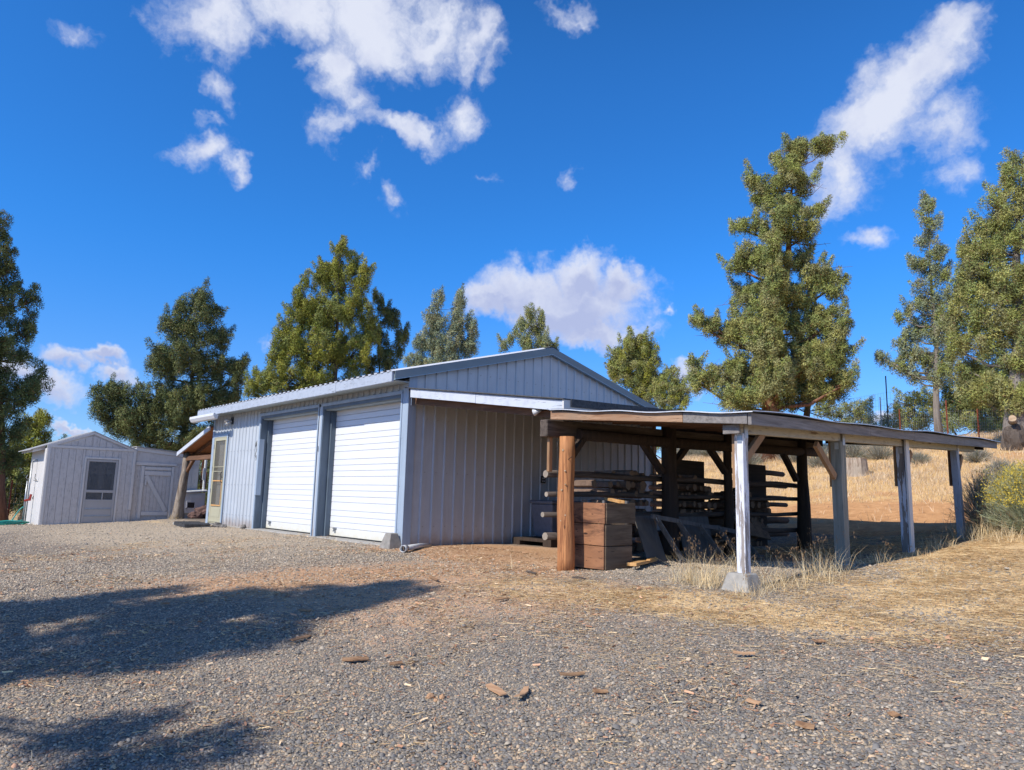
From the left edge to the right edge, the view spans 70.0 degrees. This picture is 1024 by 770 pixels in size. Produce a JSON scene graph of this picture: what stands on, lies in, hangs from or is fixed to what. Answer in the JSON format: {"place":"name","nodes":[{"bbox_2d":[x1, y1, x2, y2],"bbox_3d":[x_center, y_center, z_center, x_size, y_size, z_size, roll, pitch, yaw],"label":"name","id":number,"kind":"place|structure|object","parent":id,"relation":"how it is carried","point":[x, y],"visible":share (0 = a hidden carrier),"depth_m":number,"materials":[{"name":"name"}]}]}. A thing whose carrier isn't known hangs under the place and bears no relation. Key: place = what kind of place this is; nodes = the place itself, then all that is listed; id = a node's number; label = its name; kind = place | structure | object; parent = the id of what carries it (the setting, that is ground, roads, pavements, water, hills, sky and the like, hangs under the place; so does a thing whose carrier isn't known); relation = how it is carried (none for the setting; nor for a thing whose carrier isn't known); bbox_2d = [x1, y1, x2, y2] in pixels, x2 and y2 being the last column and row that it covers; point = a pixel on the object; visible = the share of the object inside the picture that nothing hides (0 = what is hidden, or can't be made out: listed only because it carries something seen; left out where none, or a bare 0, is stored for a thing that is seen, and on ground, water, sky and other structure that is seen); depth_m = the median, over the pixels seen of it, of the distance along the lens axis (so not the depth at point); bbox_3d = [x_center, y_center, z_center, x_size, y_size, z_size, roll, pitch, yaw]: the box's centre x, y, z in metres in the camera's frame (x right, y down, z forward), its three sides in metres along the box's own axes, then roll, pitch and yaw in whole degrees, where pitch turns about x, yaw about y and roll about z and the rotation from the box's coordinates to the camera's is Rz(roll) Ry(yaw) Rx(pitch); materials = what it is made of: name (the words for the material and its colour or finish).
{"place":"outdoors","nodes":[
{"label":"outdoors","id":0,"kind":"place"},
{"bbox_2d":[0,435,1023,769],"bbox_3d":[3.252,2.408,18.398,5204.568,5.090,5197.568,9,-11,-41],"label":"ground","id":1,"kind":"structure","parent":0,"point":[928,519],"depth_m":5.72,"materials":[{"name":"gravel"}]},
{"bbox_2d":[0,507,29,524],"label":"garden hose","id":2,"kind":"object","parent":1,"relation":"on","point":[10,522],"visible":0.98,"depth_m":19.36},
{"bbox_2d":[5,480,26,518],"bbox_3d":[-15.353,3.589,22.258,0.536,1.400,1.789,-2,-9,21],"label":"wire fence","id":3,"kind":"object","parent":1,"relation":"on","point":[9,493],"visible":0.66,"depth_m":22.14,"materials":[{"name":"metal"}]},
{"bbox_2d":[5,452,29,519],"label":"juniper tree","id":4,"kind":"object","parent":1,"relation":"on","point":[20,479],"visible":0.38,"depth_m":27.73,"materials":[{"name":"green plant"}]},
{"bbox_2d":[0,209,55,520],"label":"juniper tree","id":5,"kind":"object","parent":1,"relation":"on","point":[26,392],"visible":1,"depth_m":22.41,"materials":[{"name":"green plant"}]},
{"bbox_2d":[22,459,37,520],"bbox_3d":[-13.149,2.921,20.186,0.168,1.870,0.542,-3,-10,24],"label":"water hydrant","id":6,"kind":"object","parent":1,"relation":"on","point":[29,497],"visible":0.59,"depth_m":19.99,"materials":[{"name":"metal"}]},
{"bbox_2d":[8,407,67,520],"bbox_3d":[-19.727,3.281,29.924,2.275,5.023,1.700,1,-9,0],"label":"juniper tree","id":7,"kind":"object","parent":1,"relation":"on","point":[41,418],"visible":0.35,"depth_m":29.93,"materials":[{"name":"green plant"}]},
{"bbox_2d":[18,431,137,524],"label":"garden shed","id":8,"kind":"structure","parent":1,"relation":"on","point":[88,477],"depth_m":19.96,"materials":[{"name":"grey paint"}]},
{"bbox_2d":[80,459,118,523],"bbox_3d":[-11.348,2.932,20.118,0.780,1.740,0.033,9,-11,-41],"label":"screen door","id":9,"kind":"structure","parent":8,"relation":"in","point":[101,475],"depth_m":20.11,"materials":[{"name":"metal"}]},
{"bbox_2d":[129,446,199,520],"bbox_3d":[-10.783,3.070,22.131,1.838,2.242,2.250,9,-11,-41],"label":"plank lean to","id":10,"kind":"object","parent":1,"relation":"on","point":[157,474],"visible":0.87,"depth_m":21.16,"materials":[{"name":"grey paint"}]},
{"bbox_2d":[140,467,171,515],"bbox_3d":[-10.285,3.082,21.124,0.721,1.400,0.057,9,-11,-41],"label":"plank door","id":11,"kind":"structure","parent":10,"relation":"in","point":[160,509],"depth_m":21.12,"materials":[{"name":"grey paint"}]},
{"bbox_2d":[184,489,207,512],"bbox_3d":[-9.436,3.429,21.635,0.680,0.710,0.320,9,-11,-41],"label":"nest box","id":12,"kind":"object","parent":10,"relation":"attached to","point":[194,499],"visible":0.7,"depth_m":21.54,"materials":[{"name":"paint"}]},
{"bbox_2d":[202,460,206,489],"bbox_3d":[-9.242,2.697,21.946,0.120,1.000,0.069,64,-63,-80],"label":"vent pipe","id":13,"kind":"object","parent":12,"relation":"on","point":[204,474],"visible":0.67,"depth_m":21.92,"materials":[{"name":"white metal"}]},
{"bbox_2d":[84,276,251,451],"bbox_3d":[-16.048,0.530,34.397,7.115,11.881,3.231,6,-10,-28],"label":"juniper tree","id":14,"kind":"object","parent":1,"relation":"on","point":[121,416],"visible":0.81,"depth_m":34.42,"materials":[{"name":"green plant"}]},
{"bbox_2d":[170,425,213,518],"bbox_3d":[-7.467,2.626,20.701,3.414,2.568,2.531,9,-11,-41],"label":"side porch","id":15,"kind":"object","parent":1,"relation":"on","point":[197,447],"visible":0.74,"depth_m":20.25,"materials":[{"name":"wood"}]},
{"bbox_2d":[173,521,211,527],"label":"step slab","id":16,"kind":"structure","parent":1,"relation":"on","point":[189,524],"depth_m":16.86,"materials":[{"name":"concrete"}]},
{"bbox_2d":[194,505,206,517],"bbox_3d":[-9.009,3.719,21.441,0.608,0.402,0.535,3,-9,-8],"label":"lava rock","id":17,"kind":"object","parent":1,"relation":"on","point":[202,509],"visible":0.32,"depth_m":21.24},
{"bbox_2d":[199,460,210,505],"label":"juniper tree","id":18,"kind":"object","parent":1,"relation":"on","point":[208,472],"visible":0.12,"depth_m":30.02,"materials":[{"name":"green plant"}]},
{"bbox_2d":[242,234,381,399],"bbox_3d":[-7.889,-0.662,29.238,4.971,11.654,3.082,9,-11,-41],"label":"juniper tree","id":19,"kind":"object","parent":1,"relation":"on","point":[329,317],"visible":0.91,"depth_m":29.38,"materials":[{"name":"green plant"}]},
{"bbox_2d":[342,656,368,660],"bbox_3d":[-1.154,2.021,5.390,0.194,0.024,0.093,4,-9,-13],"label":"wood chip","id":20,"kind":"object","parent":1,"relation":"on","point":[357,658],"visible":1,"depth_m":5.38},
{"bbox_2d":[61,544,692,655],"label":"bark litter","id":21,"kind":"object","parent":1,"relation":"on","point":[470,560],"visible":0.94,"depth_m":8.35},
{"bbox_2d":[363,286,411,374],"bbox_3d":[-5.383,0.397,30.782,2.087,9.664,1.480,4,-9,-17],"label":"juniper tree","id":22,"kind":"object","parent":1,"relation":"on","point":[382,359],"visible":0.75,"depth_m":30.96,"materials":[{"name":"green plant"}]},
{"bbox_2d":[379,533,400,548],"bbox_3d":[-1.961,2.546,11.859,0.304,0.285,0.304,10,-12,-44],"label":"pier block","id":23,"kind":"object","parent":1,"relation":"on","point":[390,540],"depth_m":11.78,"materials":[{"name":"concrete"}]},
{"bbox_2d":[400,543,431,551],"bbox_3d":[-1.508,2.548,11.505,0.110,0.110,1.030,-1,-9,16],"label":"drain pipe","id":24,"kind":"object","parent":1,"relation":"on","point":[414,546],"visible":0.95,"depth_m":11.37,"materials":[{"name":"white plastic"}]},
{"bbox_2d":[189,346,656,545],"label":"garage","id":25,"kind":"structure","parent":1,"relation":"on","point":[371,458],"depth_m":13.81,"materials":[{"name":"grey metal"}]},
{"bbox_2d":[208,436,226,522],"bbox_3d":[-7.380,2.368,18.277,0.103,2.135,0.860,9,-11,-41],"label":"storm door","id":26,"kind":"structure","parent":25,"relation":"in","point":[214,512],"depth_m":18.30,"materials":[{"name":"beige wood"}]},
{"bbox_2d":[214,440,228,518],"bbox_3d":[-7.280,2.376,18.364,0.038,2.110,0.860,9,-11,-41],"label":"entry door","id":27,"kind":"structure","parent":25,"relation":"in","point":[221,451],"depth_m":18.52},
{"bbox_2d":[265,414,317,533],"bbox_3d":[-4.603,1.884,15.616,0.087,2.454,2.755,9,-11,-41],"label":"garage door","id":28,"kind":"structure","parent":25,"relation":"in","point":[291,480],"depth_m":15.75,"materials":[{"name":"metal"}]},
{"bbox_2d":[329,402,400,541],"bbox_3d":[-2.612,1.592,13.378,0.087,2.454,2.755,9,-11,-41],"label":"garage door","id":29,"kind":"structure","parent":25,"relation":"in","point":[364,487],"depth_m":13.45,"materials":[{"name":"metal"}]},
{"bbox_2d":[401,283,480,367],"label":"juniper tree","id":30,"kind":"object","parent":1,"relation":"on","point":[438,350],"visible":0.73,"depth_m":42.45,"materials":[{"name":"green plant"}]},
{"bbox_2d":[485,683,506,695],"bbox_3d":[-0.103,1.922,4.617,0.062,0.016,0.269,6,-10,-26],"label":"wood chip","id":31,"kind":"object","parent":1,"relation":"on","point":[492,687],"visible":1,"depth_m":4.60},
{"bbox_2d":[0,519,1023,606],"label":"gravel","id":32,"kind":"structure","parent":1,"relation":"on","point":[234,553],"depth_m":10.07,"materials":[{"name":"gravel"}]},
{"bbox_2d":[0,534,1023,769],"bbox_3d":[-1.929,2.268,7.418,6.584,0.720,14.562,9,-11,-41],"label":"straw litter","id":33,"kind":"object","parent":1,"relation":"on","point":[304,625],"visible":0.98,"depth_m":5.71,"materials":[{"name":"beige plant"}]},
{"bbox_2d":[0,536,1023,769],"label":"bark litter","id":34,"kind":"object","parent":1,"relation":"on","point":[689,692],"visible":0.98,"depth_m":5.73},
{"bbox_2d":[496,302,560,353],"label":"juniper tree","id":35,"kind":"object","parent":1,"relation":"on","point":[523,325],"visible":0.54,"depth_m":42.82,"materials":[{"name":"green plant"}]},
{"bbox_2d":[512,536,556,547],"bbox_3d":[0.825,2.862,13.355,1.300,0.140,1.000,9,-11,-41],"label":"pallet","id":36,"kind":"object","parent":1,"relation":"on","point":[525,540],"visible":0.36,"depth_m":13.08,"materials":[{"name":"wood"}]},
{"bbox_2d":[530,500,580,536],"bbox_3d":[0.819,2.466,13.480,0.800,0.660,0.642,9,-11,-41],"label":"storage bin","id":37,"kind":"object","parent":36,"relation":"on","point":[542,525],"visible":0.38,"depth_m":13.24,"materials":[{"name":"blue plastic"}]},
{"bbox_2d":[559,671,584,675],"bbox_3d":[0.396,1.909,4.833,0.174,0.023,0.037,3,-9,-13],"label":"wood chip","id":38,"kind":"object","parent":1,"relation":"on","point":[572,673],"visible":1,"depth_m":4.83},
{"bbox_2d":[574,500,634,569],"bbox_3d":[1.100,1.913,9.432,0.604,0.845,0.766,9,-11,-41],"label":"wooden crate","id":39,"kind":"object","parent":1,"relation":"on","point":[603,532],"visible":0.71,"depth_m":9.15,"materials":[{"name":"brown wood"}]},
{"bbox_2d":[603,325,663,406],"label":"juniper tree","id":40,"kind":"object","parent":1,"relation":"on","point":[634,368],"visible":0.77,"depth_m":44.48,"materials":[{"name":"green plant"}]},
{"bbox_2d":[626,555,671,565],"bbox_3d":[1.881,2.377,9.940,0.090,0.040,1.762,-4,-10,31],"label":"lumber plank","id":41,"kind":"object","parent":1,"relation":"on","point":[669,557],"visible":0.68,"depth_m":9.53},
{"bbox_2d":[629,555,667,565],"bbox_3d":[1.825,2.318,9.663,0.090,0.050,1.684,-3,-10,25],"label":"lumber plank","id":42,"kind":"object","parent":41,"relation":"on","point":[640,562],"visible":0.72,"depth_m":9.17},
{"bbox_2d":[635,515,666,563],"bbox_3d":[1.881,2.094,9.940,0.232,0.620,0.609,-4,-10,34],"label":"plywood sheet","id":43,"kind":"object","parent":1,"relation":"on","point":[649,536],"visible":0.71,"depth_m":9.94,"materials":[{"name":"wood"}]},
{"bbox_2d":[651,363,691,410],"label":"juniper tree","id":44,"kind":"object","parent":1,"relation":"on","point":[673,396],"visible":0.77,"depth_m":39.30,"materials":[{"name":"green plant"}]},
{"bbox_2d":[368,525,1023,716],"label":"straw litter","id":45,"kind":"object","parent":1,"relation":"on","point":[994,554],"visible":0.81,"depth_m":6.75,"materials":[{"name":"beige plant"}]},
{"bbox_2d":[679,517,714,558],"bbox_3d":[2.796,2.299,11.068,0.852,0.600,0.132,10,-12,-44],"label":"plywood sheet","id":46,"kind":"object","parent":1,"relation":"on","point":[701,539],"visible":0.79,"depth_m":11.07,"materials":[{"name":"wood"}]},
{"bbox_2d":[664,535,729,585],"bbox_3d":[1.905,1.863,7.845,1.020,0.546,0.824,4,-9,-14],"label":"grass tuft","id":47,"kind":"object","parent":1,"relation":"on","point":[689,575],"visible":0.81,"depth_m":7.77,"materials":[{"name":"plant"}]},
{"bbox_2d":[405,387,999,572],"bbox_3d":[3.142,1.390,12.035,7.794,2.918,6.434,9,-11,-41],"label":"woodshed","id":48,"kind":"object","parent":1,"relation":"on","point":[743,437],"visible":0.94,"depth_m":10.00,"materials":[{"name":"weathered wood"},{"name":"brown timber"},{"name":"corrugated metal roofing"}]},
{"bbox_2d":[574,489,593,491],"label":"firewood log","id":49,"kind":"object","parent":48,"relation":"on","point":[583,490],"visible":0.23,"depth_m":10.09,"materials":[{"name":"brown wood"}]},
{"bbox_2d":[574,480,596,487],"bbox_3d":[1.012,1.372,10.154,0.095,0.109,0.360,-35,17,-37],"label":"firewood log","id":50,"kind":"object","parent":49,"relation":"on","point":[585,483],"visible":0.88,"depth_m":10.10,"materials":[{"name":"brown wood"}]},
{"bbox_2d":[593,489,614,495],"bbox_3d":[1.279,1.502,10.297,0.360,0.093,0.100,-8,-57,48],"label":"firewood log","id":51,"kind":"object","parent":48,"relation":"on","point":[605,490],"visible":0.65,"depth_m":10.22,"materials":[{"name":"brown wood"}]},
{"bbox_2d":[595,481,612,487],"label":"firewood log","id":52,"kind":"object","parent":51,"relation":"on","point":[604,484],"visible":0.71,"depth_m":10.28,"materials":[{"name":"brown wood"}]},
{"bbox_2d":[613,470,634,475],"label":"firewood log","id":53,"kind":"object","parent":48,"relation":"on","point":[629,472],"visible":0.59,"depth_m":10.52,"materials":[{"name":"brown wood"}]},
{"bbox_2d":[626,489,643,498],"bbox_3d":[1.760,1.591,10.773,0.360,0.139,0.145,-8,24,46],"label":"firewood log","id":54,"kind":"object","parent":48,"relation":"on","point":[640,491],"visible":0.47,"depth_m":10.67,"materials":[{"name":"brown wood"}]},
{"bbox_2d":[624,480,646,490],"bbox_3d":[1.794,1.483,10.798,0.360,0.154,0.148,-8,-41,48],"label":"firewood log","id":55,"kind":"object","parent":54,"relation":"on","point":[641,485],"visible":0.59,"depth_m":10.68,"materials":[{"name":"brown wood"}]},
{"bbox_2d":[708,532,751,544],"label":"slab of wood","id":56,"kind":"structure","parent":48,"relation":"on","point":[721,539],"depth_m":11.36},
{"bbox_2d":[734,507,771,539],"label":"slab of wood","id":57,"kind":"structure","parent":48,"relation":"on","point":[757,530],"depth_m":12.48,"materials":[{"name":"wood"}]},
{"bbox_2d":[750,508,770,512],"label":"firewood log","id":58,"kind":"object","parent":48,"relation":"on","point":[764,510],"visible":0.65,"depth_m":13.00,"materials":[{"name":"brown wood"}]},
{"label":"firewood log","id":59,"kind":"object","parent":48,"relation":"on","visible":0},
{"bbox_2d":[692,501,711,508],"bbox_3d":[3.026,1.937,11.794,0.125,0.116,0.360,-24,11,-42],"label":"firewood log","id":60,"kind":"object","parent":59,"relation":"on","point":[706,505],"visible":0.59,"depth_m":11.68,"materials":[{"name":"brown wood"}]},
{"bbox_2d":[681,552,724,589],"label":"grass tuft","id":61,"kind":"object","parent":1,"relation":"on","point":[705,584],"visible":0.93,"depth_m":7.43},
{"bbox_2d":[651,514,763,562],"bbox_3d":[2.853,2.190,10.473,2.476,0.660,0.238,9,-11,-40],"label":"pallet","id":62,"kind":"object","parent":1,"relation":"on","point":[681,522],"visible":0.7,"depth_m":10.22,"materials":[{"name":"wood"}]},
{"bbox_2d":[691,530,756,583],"bbox_3d":[2.236,1.845,7.950,0.962,0.584,1.235,9,-11,-41],"label":"grass tuft","id":63,"kind":"object","parent":1,"relation":"on","point":[722,564],"visible":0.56,"depth_m":7.83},
{"bbox_2d":[721,572,761,592],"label":"pier block","id":64,"kind":"structure","parent":1,"relation":"on","point":[752,578],"depth_m":7.21,"materials":[{"name":"concrete"}]},
{"bbox_2d":[709,541,783,569],"bbox_3d":[2.904,2.131,9.093,0.949,0.341,0.895,-1,-9,18],"label":"grass tuft","id":65,"kind":"object","parent":1,"relation":"on","point":[750,558],"visible":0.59,"depth_m":9.12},
{"bbox_2d":[731,570,773,598],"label":"grass tuft","id":66,"kind":"object","parent":1,"relation":"on","point":[753,588],"visible":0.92,"depth_m":6.97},
{"bbox_2d":[748,453,769,464],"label":"sagebrush","id":67,"kind":"object","parent":1,"relation":"on","point":[753,459],"visible":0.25,"depth_m":26.38,"materials":[{"name":"green plant"}]},
{"bbox_2d":[682,130,866,461],"bbox_3d":[9.942,-3.552,28.056,4.302,13.212,5.749,9,-11,-41],"label":"juniper tree","id":68,"kind":"object","parent":1,"relation":"on","point":[771,371],"visible":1,"depth_m":27.46,"materials":[{"name":"green plant"}]},
{"bbox_2d":[751,547,812,592],"bbox_3d":[2.692,1.827,7.283,0.843,0.448,0.828,1,-9,2],"label":"grass tuft","id":69,"kind":"object","parent":1,"relation":"on","point":[781,582],"visible":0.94,"depth_m":7.22,"materials":[{"name":"plant"}]},
{"bbox_2d":[795,720,814,728],"bbox_3d":[1.544,1.788,3.842,0.060,0.021,0.110,9,-11,-41],"label":"wood chip","id":70,"kind":"object","parent":1,"relation":"on","point":[802,724],"visible":1,"depth_m":3.84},
{"bbox_2d":[795,445,828,467],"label":"sagebrush","id":71,"kind":"object","parent":1,"relation":"on","point":[813,462],"visible":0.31,"depth_m":24.25,"materials":[{"name":"green plant"}]},
{"bbox_2d":[775,532,849,585],"bbox_3d":[3.127,1.816,7.621,0.900,0.525,1.138,-4,-10,32],"label":"grass tuft","id":72,"kind":"object","parent":1,"relation":"on","point":[807,569],"visible":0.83,"depth_m":7.60,"materials":[{"name":"plant"}]},
{"bbox_2d":[784,338,853,416],"bbox_3d":[11.681,0.232,28.905,3.284,5.009,1.768,-2,-9,19],"label":"juniper tree","id":73,"kind":"object","parent":1,"relation":"on","point":[807,410],"visible":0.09,"depth_m":28.71,"materials":[{"name":"green plant"}]},
{"bbox_2d":[788,527,864,574],"bbox_3d":[3.551,1.851,8.122,0.972,0.518,0.904,9,-11,-41],"label":"grass tuft","id":74,"kind":"object","parent":1,"relation":"on","point":[836,563],"visible":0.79,"depth_m":8.07,"materials":[{"name":"plant"}]},
{"bbox_2d":[656,429,1023,528],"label":"dry grass","id":75,"kind":"structure","parent":1,"relation":"on","point":[881,475],"depth_m":20.35,"materials":[{"name":"plant"}]},
{"bbox_2d":[812,394,877,424],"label":"juniper tree","id":76,"kind":"object","parent":1,"relation":"on","point":[850,418],"visible":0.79,"depth_m":34.50,"materials":[{"name":"green plant"}]},
{"bbox_2d":[846,458,869,476],"bbox_3d":[10.195,2.496,21.602,0.834,0.670,0.768,9,-11,-41],"label":"tree stump","id":77,"kind":"object","parent":1,"relation":"on","point":[855,467],"visible":0.77,"depth_m":21.39,"materials":[{"name":"brown wood"}]},
{"bbox_2d":[845,444,870,457],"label":"sagebrush","id":78,"kind":"object","parent":1,"relation":"on","point":[851,452],"visible":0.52,"depth_m":24.71,"materials":[{"name":"green plant"}]},
{"bbox_2d":[845,376,903,429],"bbox_3d":[15.276,1.223,29.987,1.261,2.750,4.087,2,-9,-1],"label":"wire fence","id":79,"kind":"object","parent":1,"relation":"on","point":[880,406],"visible":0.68,"depth_m":29.21,"materials":[{"name":"metal"}]},
{"bbox_2d":[851,537,898,564],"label":"grass tuft","id":80,"kind":"object","parent":1,"relation":"on","point":[875,553],"visible":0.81,"depth_m":8.66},
{"bbox_2d":[858,445,892,459],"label":"sagebrush","id":81,"kind":"object","parent":1,"relation":"on","point":[878,452],"visible":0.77,"depth_m":23.93,"materials":[{"name":"green plant"}]},
{"bbox_2d":[885,385,933,430],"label":"juniper tree","id":82,"kind":"object","parent":1,"relation":"on","point":[918,399],"visible":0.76,"depth_m":35.13,"materials":[{"name":"green plant"}]},
{"bbox_2d":[873,189,963,432],"bbox_3d":[15.454,-2.702,27.769,3.312,9.841,1.622,-4,-10,33],"label":"juniper tree","id":83,"kind":"object","parent":1,"relation":"on","point":[935,334],"visible":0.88,"depth_m":27.56,"materials":[{"name":"green plant"}]},
{"bbox_2d":[911,451,932,463],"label":"sagebrush","id":84,"kind":"object","parent":1,"relation":"on","point":[920,457],"visible":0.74,"depth_m":22.13,"materials":[{"name":"green plant"}]},
{"bbox_2d":[855,400,1002,441],"bbox_3d":[14.954,1.492,24.979,0.656,2.029,10.190,3,-9,-7],"label":"wire fence","id":85,"kind":"object","parent":1,"relation":"on","point":[947,431],"visible":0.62,"depth_m":25.11,"materials":[{"name":"metal"}]},
{"bbox_2d":[867,406,1002,435],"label":"juniper tree","id":86,"kind":"object","parent":1,"relation":"on","point":[944,423],"visible":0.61,"depth_m":30.85,"materials":[{"name":"green plant"}]},
{"bbox_2d":[915,525,965,549],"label":"grass tuft","id":87,"kind":"object","parent":1,"relation":"on","point":[929,542],"visible":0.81,"depth_m":10.06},
{"bbox_2d":[932,360,1004,433],"bbox_3d":[20.572,0.681,32.158,2.379,3.958,3.738,9,-11,-41],"label":"juniper tree","id":88,"kind":"object","parent":1,"relation":"on","point":[952,404],"visible":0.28,"depth_m":32.43,"materials":[{"name":"green plant"}]},
{"bbox_2d":[948,503,1003,540],"bbox_3d":[6.985,2.053,10.948,1.174,0.621,1.095,9,-11,-41],"label":"grass tuft","id":89,"kind":"object","parent":1,"relation":"on","point":[970,531],"visible":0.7,"depth_m":10.97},
{"bbox_2d":[962,449,996,461],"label":"sagebrush","id":90,"kind":"object","parent":1,"relation":"on","point":[976,455],"visible":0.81,"depth_m":20.52,"materials":[{"name":"green plant"}]},
{"bbox_2d":[943,465,1016,532],"bbox_3d":[7.502,1.757,11.552,1.414,1.177,1.443,9,-11,-41],"label":"rabbitbrush","id":91,"kind":"object","parent":1,"relation":"on","point":[971,513],"visible":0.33,"depth_m":11.47,"materials":[{"name":"foliage"},{"name":"yellow flowers"}]},
{"bbox_2d":[937,146,1023,450],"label":"juniper tree","id":92,"kind":"object","parent":1,"relation":"on","point":[995,232],"visible":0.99,"depth_m":22.50,"materials":[{"name":"green plant"}]},
{"bbox_2d":[1003,415,1023,450],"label":"trunk burl","id":93,"kind":"object","parent":92,"relation":"part of","point":[1013,436],"visible":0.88,"depth_m":21.30,"materials":[{"name":"brown plant"}]},
{"bbox_2d":[964,512,1015,540],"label":"grass tuft","id":94,"kind":"object","parent":1,"relation":"on","point":[981,535],"visible":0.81,"depth_m":10.34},
{"bbox_2d":[972,462,1022,508],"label":"rabbitbrush","id":95,"kind":"object","parent":1,"relation":"on","point":[1002,471],"visible":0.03,"depth_m":12.83,"materials":[{"name":"yellow plant"}]},
{"bbox_2d":[973,459,1023,532],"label":"rabbitbrush","id":96,"kind":"object","parent":1,"relation":"on","point":[1012,494],"visible":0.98,"depth_m":10.42,"materials":[{"name":"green plant"}]},
{"bbox_2d":[980,454,1018,475],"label":"sagebrush","id":97,"kind":"object","parent":1,"relation":"on","point":[996,464],"visible":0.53,"depth_m":17.75,"materials":[{"name":"green plant"}]},
{"bbox_2d":[982,514,1023,543],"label":"grass tuft","id":98,"kind":"object","parent":1,"relation":"on","point":[1021,532],"visible":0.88,"depth_m":9.76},
{"bbox_2d":[0,544,1023,769],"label":"gravel","id":99,"kind":"structure","parent":0,"point":[960,748],"depth_m":4.55,"materials":[{"name":"gravel"}]},
{"bbox_2d":[0,0,1023,483],"label":"sky","id":100,"kind":"structure","parent":0,"point":[581,161],"materials":[{"name":"blue"}]},
{"label":"firewood log","id":101,"kind":"object","parent":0,"visible":0},
{"bbox_2d":[607,489,626,497],"bbox_3d":[1.495,1.566,10.568,0.125,0.130,0.360,19,-18,-39],"label":"firewood log","id":102,"kind":"object","parent":101,"relation":"on","point":[623,490],"visible":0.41,"depth_m":10.46,"materials":[{"name":"brown wood"}]},
{"bbox_2d":[609,481,630,490],"bbox_3d":[1.547,1.452,10.568,0.122,0.139,0.360,-23,9,-39],"label":"firewood log","id":103,"kind":"object","parent":102,"relation":"on","point":[626,485],"visible":0.59,"depth_m":10.45,"materials":[{"name":"brown wood"}]},
{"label":"firewood log","id":104,"kind":"object","parent":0,"visible":0},
{"bbox_2d":[678,484,696,491],"bbox_3d":[2.756,1.627,11.595,0.103,0.118,0.360,-8,-1,-39],"label":"firewood log","id":105,"kind":"object","parent":104,"relation":"on","point":[692,487],"visible":0.53,"depth_m":11.48,"materials":[{"name":"brown wood"}]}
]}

